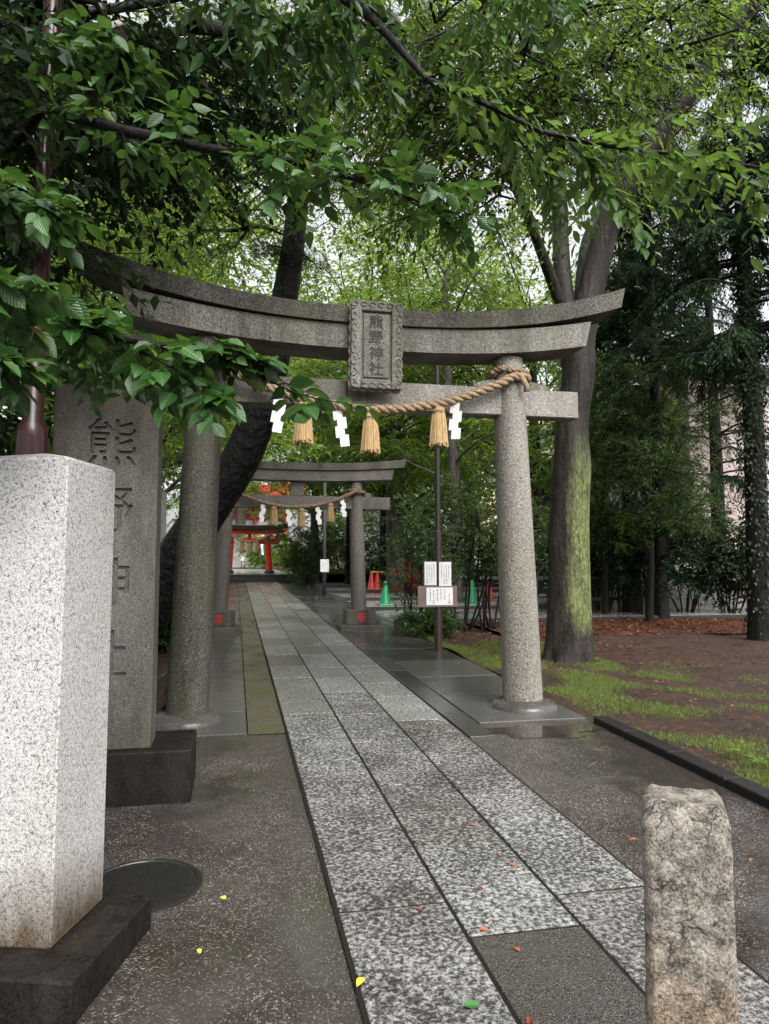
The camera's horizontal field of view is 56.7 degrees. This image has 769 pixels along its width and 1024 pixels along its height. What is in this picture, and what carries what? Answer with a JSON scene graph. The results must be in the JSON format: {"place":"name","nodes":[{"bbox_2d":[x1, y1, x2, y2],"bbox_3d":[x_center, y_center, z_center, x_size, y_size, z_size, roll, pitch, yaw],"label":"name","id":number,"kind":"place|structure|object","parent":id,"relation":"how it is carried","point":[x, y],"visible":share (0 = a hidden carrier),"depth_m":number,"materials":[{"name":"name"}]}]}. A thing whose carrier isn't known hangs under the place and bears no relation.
{"place":"outdoors","nodes":[
{"label":"outdoors","id":0,"kind":"place"},
{"bbox_2d":[156,644,169,711],"bbox_3d":[-10.021,2.311,16.981,11.380,0.829,24.400,1,-5,-12],"label":"side bed","id":1,"kind":"object","parent":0,"point":[162,662],"depth_m":8.19,"materials":[{"name":"soil"}]},
{"bbox_2d":[0,367,83,454],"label":"evergreen shrub","id":2,"kind":"object","parent":1,"relation":"on","point":[12,435],"depth_m":6.22,"materials":[{"name":"green plant"}]},
{"bbox_2d":[0,162,160,448],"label":"broadleaf tree","id":3,"kind":"object","parent":1,"relation":"on","point":[79,287],"visible":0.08,"depth_m":12.02,"materials":[{"name":"green plant"}]},
{"bbox_2d":[0,122,208,486],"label":"broadleaf tree","id":4,"kind":"object","parent":1,"relation":"on","point":[165,448],"visible":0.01,"depth_m":16.09,"materials":[{"name":"green plant"}]},
{"bbox_2d":[13,186,285,520],"bbox_3d":[-8.404,-4.579,23.110,11.413,14.729,10.107,1,-5,-12],"label":"broadleaf tree","id":5,"kind":"object","parent":1,"relation":"on","point":[258,492],"visible":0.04,"depth_m":24.58,"materials":[{"name":"green plant"}]},
{"bbox_2d":[157,618,171,654],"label":"evergreen shrub","id":6,"kind":"object","parent":1,"relation":"on","point":[163,640],"visible":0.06,"depth_m":10.17,"materials":[{"name":"green plant"}]},
{"bbox_2d":[26,51,306,457],"bbox_3d":[-7.101,-5.536,19.581,9.682,16.298,11.055,1,-5,-12],"label":"broadleaf tree","id":7,"kind":"object","parent":1,"relation":"on","point":[267,290],"depth_m":20.35,"materials":[{"name":"green plant"}]},
{"bbox_2d":[5,154,331,537],"bbox_3d":[-5.018,-3.244,15.147,9.088,11.284,8.093,-2,-5,25],"label":"broadleaf tree","id":8,"kind":"object","parent":1,"relation":"on","point":[171,421],"visible":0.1,"depth_m":14.77,"materials":[{"name":"green plant"}]},
{"bbox_2d":[0,0,511,398],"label":"zelkova tree","id":9,"kind":"object","parent":1,"relation":"on","point":[247,227],"visible":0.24,"depth_m":9.82,"materials":[{"name":"green plant"}]},
{"bbox_2d":[230,569,291,574],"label":"court path","id":10,"kind":"structure","parent":0,"point":[250,571],"depth_m":35.91,"materials":[{"name":"stone"}]},
{"bbox_2d":[230,523,288,572],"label":"torii gate","id":11,"kind":"structure","parent":10,"relation":"on","point":[248,530],"depth_m":33.34,"materials":[{"name":"red paint"}]},
{"bbox_2d":[238,570,408,574],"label":"court ground","id":12,"kind":"structure","parent":0,"point":[322,574],"depth_m":32.94,"materials":[{"name":"stone"}]},
{"bbox_2d":[232,545,264,566],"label":"stone stairs","id":13,"kind":"structure","parent":12,"relation":"on","point":[236,561],"depth_m":57.01,"materials":[{"name":"concrete"}]},
{"bbox_2d":[236,532,288,568],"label":"round bush","id":14,"kind":"object","parent":12,"relation":"on","point":[255,560],"visible":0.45,"depth_m":50.77,"materials":[{"name":"green plant"}]},
{"bbox_2d":[320,568,498,574],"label":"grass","id":15,"kind":"structure","parent":12,"relation":"on","point":[334,571],"depth_m":32.12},
{"bbox_2d":[245,582,443,720],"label":"stone path","id":16,"kind":"structure","parent":0,"point":[298,691],"depth_m":9.10,"materials":[{"name":"stone"}]},
{"bbox_2d":[156,582,586,738],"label":"pavement","id":17,"kind":"structure","parent":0,"point":[164,694],"depth_m":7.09,"materials":[{"name":"stone"}]},
{"bbox_2d":[238,583,284,734],"bbox_3d":[-3.550,2.412,18.191,0.295,0.763,25.470,1,-5,-12],"label":"gutter strip","id":18,"kind":"object","parent":17,"relation":"on","point":[263,715],"visible":0.94,"depth_m":7.92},
{"bbox_2d":[316,483,332,599],"bbox_3d":[-1.768,0.609,21.001,0.440,4.023,0.600,1,-5,-12],"label":"sign pole","id":19,"kind":"object","parent":17,"relation":"on","point":[324,565],"visible":0.94,"depth_m":20.86,"materials":[{"name":"metal"}]},
{"bbox_2d":[78,240,624,729],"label":"torii gate","id":20,"kind":"structure","parent":17,"relation":"on","point":[376,346],"depth_m":6.48,"materials":[{"name":"stone"}]},
{"bbox_2d":[230,365,531,413],"bbox_3d":[-0.190,-1.153,6.702,3.343,0.554,0.488,1,-5,-12],"label":"sacred rope","id":21,"kind":"object","parent":20,"relation":"attached to","point":[523,376],"visible":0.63,"depth_m":6.63,"materials":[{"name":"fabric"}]},
{"bbox_2d":[270,398,285,432],"bbox_3d":[-0.938,-0.895,6.313,0.142,0.398,0.023,17,-11,-21],"label":"paper streamer","id":22,"kind":"object","parent":21,"relation":"hanging from","point":[277,423],"visible":0.55,"depth_m":6.29,"materials":[{"name":"paper"}]},
{"bbox_2d":[293,401,313,445],"bbox_3d":[-0.723,-0.799,6.356,0.177,0.395,0.177,-2,-5,24],"label":"straw tassel","id":23,"kind":"object","parent":21,"relation":"hanging from","point":[303,433],"visible":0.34,"depth_m":6.29,"materials":[{"name":"wicker"}]},
{"bbox_2d":[333,410,349,446],"bbox_3d":[-0.393,-0.783,6.423,0.142,0.398,0.023,-2,-4,-18],"label":"paper streamer","id":24,"kind":"object","parent":21,"relation":"hanging from","point":[341,427],"visible":0.97,"depth_m":6.42,"materials":[{"name":"paper"}]},
{"bbox_2d":[360,412,380,454],"bbox_3d":[-0.126,-0.723,6.475,0.177,0.395,0.177,-2,-5,24],"label":"straw tassel","id":25,"kind":"object","parent":21,"relation":"hanging from","point":[370,442],"visible":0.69,"depth_m":6.42,"materials":[{"name":"wicker"}]},
{"bbox_2d":[429,406,448,448],"bbox_3d":[0.505,-0.795,6.614,0.177,0.395,0.177,-2,-5,24],"label":"straw tassel","id":26,"kind":"object","parent":21,"relation":"hanging from","point":[438,435],"visible":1,"depth_m":6.56,"materials":[{"name":"wicker"}]},
{"bbox_2d":[449,402,461,438],"bbox_3d":[0.662,-0.875,6.648,0.129,0.400,0.023,-1,-5,11],"label":"paper streamer","id":27,"kind":"object","parent":21,"relation":"hanging from","point":[454,421],"visible":1,"depth_m":6.64,"materials":[{"name":"paper"}]},
{"bbox_2d":[417,365,456,651],"bbox_3d":[0.762,-0.373,10.597,0.600,4.945,0.151,1,-5,-12],"label":"notice pole","id":28,"kind":"object","parent":17,"relation":"on","point":[437,590],"visible":0.98,"depth_m":10.43,"materials":[{"name":"metal"}]},
{"bbox_2d":[1,0,768,552],"label":"sky","id":29,"kind":"structure","parent":0,"point":[251,283],"materials":[{"name":"white"}]},
{"bbox_2d":[76,719,768,1023],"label":"forecourt","id":30,"kind":"structure","parent":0,"point":[264,935],"depth_m":3.39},
{"bbox_2d":[15,0,127,454],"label":"lamp post","id":31,"kind":"object","parent":30,"relation":"on","point":[32,434],"visible":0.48,"depth_m":4.06,"materials":[{"name":"metal"}]},
{"bbox_2d":[0,453,151,1023],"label":"stone post","id":32,"kind":"object","parent":30,"relation":"on","point":[72,935],"visible":0.96,"depth_m":2.52,"materials":[{"name":"white stone"}]},
{"bbox_2d":[52,384,196,807],"bbox_3d":[-1.867,0.510,4.426,1.365,2.542,0.560,1,-5,-12],"label":"stone monument","id":33,"kind":"object","parent":30,"relation":"on","point":[147,763],"visible":0.62,"depth_m":4.29,"materials":[{"name":"stone"}]},
{"bbox_2d":[102,859,202,912],"bbox_3d":[-1.078,1.663,3.155,0.530,0.045,0.530,1,-5,-12],"label":"manhole cover","id":34,"kind":"object","parent":30,"relation":"on","point":[166,883],"visible":0.74,"depth_m":3.19,"materials":[{"name":"metal"}]},
{"bbox_2d":[0,0,768,455],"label":"cherry tree","id":35,"kind":"object","parent":30,"relation":"on","point":[152,90],"visible":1,"depth_m":3.63,"materials":[{"name":"green plant"}]},
{"bbox_2d":[485,724,606,737],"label":"water","id":36,"kind":"structure","parent":30,"relation":"on","point":[534,731],"depth_m":5.89,"materials":[{"name":"liquid"}]},
{"bbox_2d":[232,553,768,779],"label":"ground","id":37,"kind":"structure","parent":0,"point":[653,726],"depth_m":12.36,"materials":[{"name":"soil"}]},
{"bbox_2d":[160,491,166,542],"bbox_3d":[-6.019,0.877,10.957,5.079,2.500,0.120,1,-5,-12],"label":"panel fence","id":38,"kind":"object","parent":37,"relation":"on","point":[163,512],"visible":0.09,"depth_m":11.49,"materials":[{"name":"concrete"}]},
{"bbox_2d":[163,422,287,523],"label":"broadleaf tree","id":39,"kind":"object","parent":37,"relation":"on","point":[170,503],"visible":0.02,"depth_m":72.62,"materials":[{"name":"green plant"}]},
{"bbox_2d":[179,483,305,551],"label":"shrine hall","id":40,"kind":"structure","parent":37,"relation":"on","point":[253,520],"depth_m":65.01,"materials":[{"name":"wood"}]},
{"bbox_2d":[167,285,322,544],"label":"broadleaf tree","id":41,"kind":"object","parent":37,"relation":"on","point":[240,519],"visible":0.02,"depth_m":60.66,"materials":[{"name":"green plant"}]},
{"bbox_2d":[229,574,309,582],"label":"path steps","id":42,"kind":"structure","parent":37,"relation":"on","point":[258,578],"depth_m":31.10,"materials":[{"name":"stone"}]},
{"bbox_2d":[175,452,404,633],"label":"torii gate","id":43,"kind":"structure","parent":37,"relation":"on","point":[358,616],"depth_m":13.14,"materials":[{"name":"stone"}]},
{"bbox_2d":[242,488,365,508],"bbox_3d":[-1.698,-0.250,13.183,2.744,0.420,0.400,1,-5,-12],"label":"sacred rope","id":44,"kind":"object","parent":43,"relation":"attached to","point":[351,492],"visible":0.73,"depth_m":13.05,"materials":[{"name":"fabric"}]},
{"bbox_2d":[269,506,277,525],"bbox_3d":[-2.009,0.069,12.925,0.156,0.374,0.156,-2,-5,24],"label":"straw tassel","id":45,"kind":"object","parent":44,"relation":"hanging from","point":[273,517],"visible":1,"depth_m":12.88,"materials":[{"name":"wicker"}]},
{"bbox_2d":[297,508,305,527],"bbox_3d":[-1.519,0.104,13.025,0.156,0.374,0.156,-2,-5,24],"label":"straw tassel","id":46,"kind":"object","parent":44,"relation":"hanging from","point":[301,522],"visible":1,"depth_m":12.98,"materials":[{"name":"wicker"}]},
{"bbox_2d":[326,503,334,522],"bbox_3d":[-1.000,0.010,13.141,0.156,0.374,0.156,-2,-5,24],"label":"straw tassel","id":47,"kind":"object","parent":44,"relation":"hanging from","point":[330,514],"visible":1,"depth_m":13.10,"materials":[{"name":"wicker"}]},
{"bbox_2d":[276,543,307,573],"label":"round bush","id":48,"kind":"object","parent":37,"relation":"on","point":[287,568],"visible":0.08,"depth_m":32.89,"materials":[{"name":"green plant"}]},
{"bbox_2d":[257,510,349,585],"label":"round bush","id":49,"kind":"object","parent":37,"relation":"on","point":[303,563],"visible":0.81,"depth_m":28.81,"materials":[{"name":"green plant"}]},
{"bbox_2d":[158,0,475,637],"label":"broadleaf tree","id":50,"kind":"object","parent":37,"relation":"on","point":[242,454],"visible":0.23,"depth_m":9.35,"materials":[{"name":"bark"},{"name":"leaf"}]},
{"bbox_2d":[293,495,379,579],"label":"round bush","id":51,"kind":"object","parent":37,"relation":"on","point":[367,520],"visible":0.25,"depth_m":33.39,"materials":[{"name":"green plant"}]},
{"bbox_2d":[248,212,467,583],"bbox_3d":[-1.167,-3.939,29.828,10.851,14.238,11.462,1,-5,-12],"label":"broadleaf tree","id":52,"kind":"object","parent":37,"relation":"on","point":[347,574],"visible":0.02,"depth_m":28.94,"materials":[{"name":"green plant"}]},
{"bbox_2d":[335,503,447,578],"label":"round bush","id":53,"kind":"object","parent":37,"relation":"on","point":[375,563],"visible":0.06,"depth_m":33.31,"materials":[{"name":"green plant"}]},
{"bbox_2d":[368,473,449,567],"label":"building","id":54,"kind":"structure","parent":37,"relation":"on","point":[377,514],"depth_m":53.62,"materials":[{"name":"grey concrete"}]},
{"bbox_2d":[371,487,467,633],"bbox_3d":[0.679,0.839,12.866,1.780,2.767,2.153,1,-5,-12],"label":"leafy shrub","id":55,"kind":"object","parent":37,"relation":"on","point":[410,542],"visible":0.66,"depth_m":13.08,"materials":[{"name":"green plant"}]},
{"bbox_2d":[366,493,479,581],"bbox_3d":[1.593,0.937,33.236,6.311,5.685,5.092,-1,-5,15],"label":"round bush","id":56,"kind":"object","parent":37,"relation":"on","point":[375,532],"visible":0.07,"depth_m":32.59,"materials":[{"name":"green plant"}]},
{"bbox_2d":[390,595,465,640],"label":"bush","id":57,"kind":"object","parent":37,"relation":"on","point":[422,626],"visible":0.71,"depth_m":12.13,"materials":[{"name":"green plant"}]},
{"bbox_2d":[393,471,486,610],"bbox_3d":[0.953,0.723,14.017,1.864,3.135,1.844,-4,-6,40],"label":"leafy shrub","id":58,"kind":"object","parent":37,"relation":"on","point":[446,480],"visible":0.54,"depth_m":13.79,"materials":[{"name":"green plant"}]},
{"bbox_2d":[405,478,497,580],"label":"round bush","id":59,"kind":"object","parent":37,"relation":"on","point":[493,523],"visible":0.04,"depth_m":32.64,"materials":[{"name":"green plant"}]},
{"bbox_2d":[255,156,649,601],"bbox_3d":[1.769,-4.209,20.432,10.510,13.854,9.371,-1,-5,15],"label":"broadleaf tree","id":60,"kind":"object","parent":37,"relation":"on","point":[454,457],"visible":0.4,"depth_m":19.91,"materials":[{"name":"green plant"}]},
{"bbox_2d":[410,483,497,631],"bbox_3d":[1.475,0.873,13.416,1.916,2.773,1.798,4,-6,-43],"label":"leafy shrub","id":61,"kind":"object","parent":37,"relation":"on","point":[487,563],"visible":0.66,"depth_m":13.27,"materials":[{"name":"green plant"}]},
{"bbox_2d":[415,421,552,565],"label":"building","id":62,"kind":"structure","parent":37,"relation":"on","point":[494,479],"depth_m":48.81,"materials":[{"name":"beige tile"}]},
{"bbox_2d":[440,467,549,632],"bbox_3d":[1.946,0.715,13.240,1.825,3.072,1.594,2,-5,-22],"label":"leafy shrub","id":63,"kind":"object","parent":37,"relation":"on","point":[490,625],"visible":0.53,"depth_m":13.21,"materials":[{"name":"green plant"}]},
{"bbox_2d":[314,582,746,623],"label":"terrace","id":64,"kind":"structure","parent":37,"relation":"on","point":[390,616],"depth_m":17.20,"materials":[{"name":"stone"}]},
{"bbox_2d":[233,282,429,585],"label":"broadleaf tree","id":65,"kind":"object","parent":64,"relation":"on","point":[313,489],"visible":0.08,"depth_m":28.84,"materials":[{"name":"green plant"}]},
{"bbox_2d":[373,571,381,589],"bbox_3d":[-0.246,2.366,24.663,0.380,0.624,0.380,1,-5,-12],"label":"traffic cone","id":66,"kind":"object","parent":64,"relation":"on","point":[377,577],"visible":0.82,"depth_m":24.57,"materials":[{"name":"red plastic"}]},
{"bbox_2d":[271,260,495,587],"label":"broadleaf tree","id":67,"kind":"object","parent":64,"relation":"on","point":[382,564],"visible":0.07,"depth_m":25.21,"materials":[{"name":"green plant"}]},
{"bbox_2d":[376,581,393,605],"bbox_3d":[0.018,2.038,17.878,0.380,0.604,0.380,1,-5,-12],"label":"traffic cone","id":68,"kind":"object","parent":64,"relation":"on","point":[385,599],"visible":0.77,"depth_m":17.78,"materials":[{"name":"green plastic"}]},
{"bbox_2d":[274,211,528,592],"bbox_3d":[0.555,-3.966,25.202,9.396,13.844,9.930,1,-5,-12],"label":"broadleaf tree","id":69,"kind":"object","parent":64,"relation":"on","point":[419,480],"visible":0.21,"depth_m":24.01,"materials":[{"name":"green plant"}]},
{"bbox_2d":[389,559,422,595],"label":"red shrub","id":70,"kind":"object","parent":64,"relation":"on","point":[408,589],"visible":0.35,"depth_m":21.37,"materials":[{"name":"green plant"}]},
{"bbox_2d":[354,243,553,583],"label":"broadleaf tree","id":71,"kind":"object","parent":64,"relation":"on","point":[472,563],"visible":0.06,"depth_m":29.09,"materials":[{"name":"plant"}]},
{"bbox_2d":[379,368,555,532],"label":"broadleaf tree","id":72,"kind":"object","parent":64,"relation":"on","point":[400,420],"visible":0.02,"depth_m":31.45,"materials":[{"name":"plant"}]},
{"bbox_2d":[463,580,480,602],"bbox_3d":[2.381,2.160,19.388,0.380,0.604,0.380,1,-5,-12],"label":"traffic cone","id":73,"kind":"object","parent":64,"relation":"on","point":[473,598],"visible":0.8,"depth_m":19.29,"materials":[{"name":"green plastic"}]},
{"bbox_2d":[345,192,694,593],"bbox_3d":[4.804,-3.712,24.090,11.620,13.287,10.678,-1,-5,17],"label":"broadleaf tree","id":74,"kind":"object","parent":64,"relation":"on","point":[537,492],"visible":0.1,"depth_m":23.00,"materials":[{"name":"green plant"}]},
{"bbox_2d":[479,573,621,611],"bbox_3d":[3.998,1.961,16.699,3.700,1.050,0.060,1,-5,-12],"label":"metal fence","id":75,"kind":"object","parent":64,"relation":"on","point":[617,598],"visible":0.14,"depth_m":16.88,"materials":[{"name":"metal"}]},
{"bbox_2d":[534,519,621,604],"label":"evergreen shrub","id":76,"kind":"object","parent":64,"relation":"on","point":[546,574],"visible":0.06,"depth_m":17.90,"materials":[{"name":"green plant"}]},
{"bbox_2d":[541,196,736,611],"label":"conifer tree","id":77,"kind":"object","parent":64,"relation":"on","point":[627,606],"visible":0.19,"depth_m":16.61,"materials":[{"name":"green plant"}]},
{"bbox_2d":[632,141,768,546],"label":"conifer tree","id":78,"kind":"object","parent":64,"relation":"on","point":[718,473],"visible":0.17,"depth_m":20.68,"materials":[{"name":"green plant"}]},
{"bbox_2d":[317,584,746,625],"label":"terrace risers","id":79,"kind":"object","parent":37,"relation":"on","point":[739,616],"visible":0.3,"depth_m":17.27,"materials":[{"name":"stone"}]},
{"bbox_2d":[476,491,591,596],"bbox_3d":[2.980,0.928,14.184,2.170,2.762,2.578,1,-5,-12],"label":"leafy shrub","id":80,"kind":"object","parent":37,"relation":"on","point":[544,523],"visible":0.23,"depth_m":14.01,"materials":[{"name":"green plant"}]},
{"bbox_2d":[468,618,746,636],"bbox_3d":[7.709,2.341,15.775,12.400,0.205,5.000,1,-5,-12],"label":"leaf bed","id":81,"kind":"object","parent":37,"relation":"on","point":[692,624],"visible":0.22,"depth_m":13.73,"materials":[{"name":"dry fallen leaves"}]},
{"bbox_2d":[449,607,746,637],"bbox_3d":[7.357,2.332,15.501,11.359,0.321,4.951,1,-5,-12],"label":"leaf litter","id":82,"kind":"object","parent":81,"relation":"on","point":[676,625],"visible":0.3,"depth_m":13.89,"materials":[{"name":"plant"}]},
{"bbox_2d":[529,342,718,613],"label":"maple tree","id":83,"kind":"object","parent":81,"relation":"on","point":[626,514],"visible":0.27,"depth_m":15.67,"materials":[{"name":"green plant"}]},
{"bbox_2d":[537,333,744,621],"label":"maple tree","id":84,"kind":"object","parent":81,"relation":"on","point":[648,455],"visible":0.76,"depth_m":14.49,"materials":[{"name":"green plant"}]},
{"bbox_2d":[575,52,740,618],"bbox_3d":[5.948,-4.117,15.825,3.842,13.126,3.899,0,-5,3],"label":"conifer tree","id":85,"kind":"object","parent":81,"relation":"on","point":[661,602],"visible":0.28,"depth_m":15.52,"materials":[{"name":"green plant"}]},
{"bbox_2d":[616,501,744,612],"bbox_3d":[7.106,1.144,16.777,3.126,2.663,3.146,1,-5,-12],"label":"evergreen shrub","id":86,"kind":"object","parent":81,"relation":"on","point":[697,590],"visible":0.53,"depth_m":16.18,"materials":[{"name":"green plant"}]},
{"bbox_2d":[674,519,746,612],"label":"evergreen shrub","id":87,"kind":"object","parent":81,"relation":"on","point":[734,584],"visible":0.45,"depth_m":16.31,"materials":[{"name":"green plant"}]},
{"bbox_2d":[710,533,746,601],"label":"evergreen shrub","id":88,"kind":"object","parent":81,"relation":"on","point":[737,564],"visible":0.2,"depth_m":16.05,"materials":[{"name":"green plant"}]},
{"bbox_2d":[543,440,672,548],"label":"building","id":89,"kind":"structure","parent":37,"relation":"on","point":[547,499],"depth_m":22.39,"materials":[{"name":"grey concrete"}]},
{"bbox_2d":[589,502,646,610],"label":"evergreen shrub","id":90,"kind":"object","parent":37,"relation":"on","point":[592,567],"visible":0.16,"depth_m":16.94,"materials":[{"name":"green plant"}]},
{"bbox_2d":[589,489,708,613],"bbox_3d":[5.937,0.922,16.173,2.686,3.025,3.139,-2,-5,28],"label":"evergreen shrub","id":91,"kind":"object","parent":37,"relation":"on","point":[681,554],"visible":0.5,"depth_m":15.70,"materials":[{"name":"green plant"}]},
{"bbox_2d":[553,367,768,548],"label":"building","id":92,"kind":"structure","parent":37,"relation":"on","point":[725,466],"depth_m":21.79,"materials":[{"name":"grey glass"}]},
{"bbox_2d":[590,548,746,609],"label":"boundary wall","id":93,"kind":"structure","parent":37,"relation":"on","point":[671,603],"depth_m":18.11,"materials":[{"name":"concrete"}]},
{"bbox_2d":[594,716,768,808],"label":"kerb strip","id":94,"kind":"object","parent":37,"relation":"on","point":[740,785],"visible":0.57,"depth_m":4.90,"materials":[{"name":"stone"}]},
{"bbox_2d":[245,582,768,1023],"bbox_3d":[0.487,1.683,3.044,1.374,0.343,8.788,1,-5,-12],"label":"stone path","id":95,"kind":"structure","parent":0,"point":[421,965],"depth_m":3.32,"materials":[{"name":"stone"}]},
{"bbox_2d":[464,999,479,1007],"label":"fallen leaf","id":96,"kind":"object","parent":95,"relation":"on","point":[470,1003],"visible":1,"depth_m":2.31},
{"bbox_2d":[641,784,738,1023],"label":"stone bollard","id":97,"kind":"object","parent":95,"relation":"on","point":[691,967],"visible":1,"depth_m":1.53,"materials":[{"name":"stone"}]},
{"bbox_2d":[471,926,646,1023],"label":"paving slab","id":98,"kind":"structure","parent":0,"point":[573,975],"depth_m":2.46,"materials":[{"name":"stone"}]},
{"bbox_2d":[424,633,768,786],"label":"soil bed","id":99,"kind":"object","parent":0,"point":[713,650],"visible":0.69,"depth_m":8.13,"materials":[{"name":"soil"}]},
{"bbox_2d":[199,0,768,664],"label":"zelkova tree","id":100,"kind":"object","parent":99,"relation":"on","point":[549,88],"visible":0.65,"depth_m":6.78,"materials":[{"name":"green plant"}]},
{"bbox_2d":[425,631,630,671],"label":"grass","id":101,"kind":"structure","parent":99,"relation":"on","point":[467,651],"depth_m":9.93,"materials":[{"name":"plant"}]},
{"bbox_2d":[424,622,698,664],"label":"leaf litter","id":102,"kind":"object","parent":99,"relation":"on","point":[541,644],"visible":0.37,"depth_m":10.77,"materials":[{"name":"plant"}]},
{"bbox_2d":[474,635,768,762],"bbox_3d":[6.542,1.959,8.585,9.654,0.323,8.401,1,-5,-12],"label":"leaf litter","id":103,"kind":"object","parent":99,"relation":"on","point":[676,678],"visible":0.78,"depth_m":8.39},
{"bbox_2d":[594,0,768,640],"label":"conifer tree","id":104,"kind":"object","parent":99,"relation":"on","point":[745,346],"visible":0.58,"depth_m":12.43,"materials":[{"name":"green plant"}]},
{"bbox_2d":[726,741,754,754],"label":"weed","id":105,"kind":"object","parent":99,"relation":"on","point":[739,746],"visible":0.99,"depth_m":5.22,"materials":[{"name":"green plant"}]},
{"bbox_2d":[480,658,768,788],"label":"grass","id":106,"kind":"structure","parent":0,"point":[577,691],"depth_m":6.92,"materials":[{"name":"plant"}]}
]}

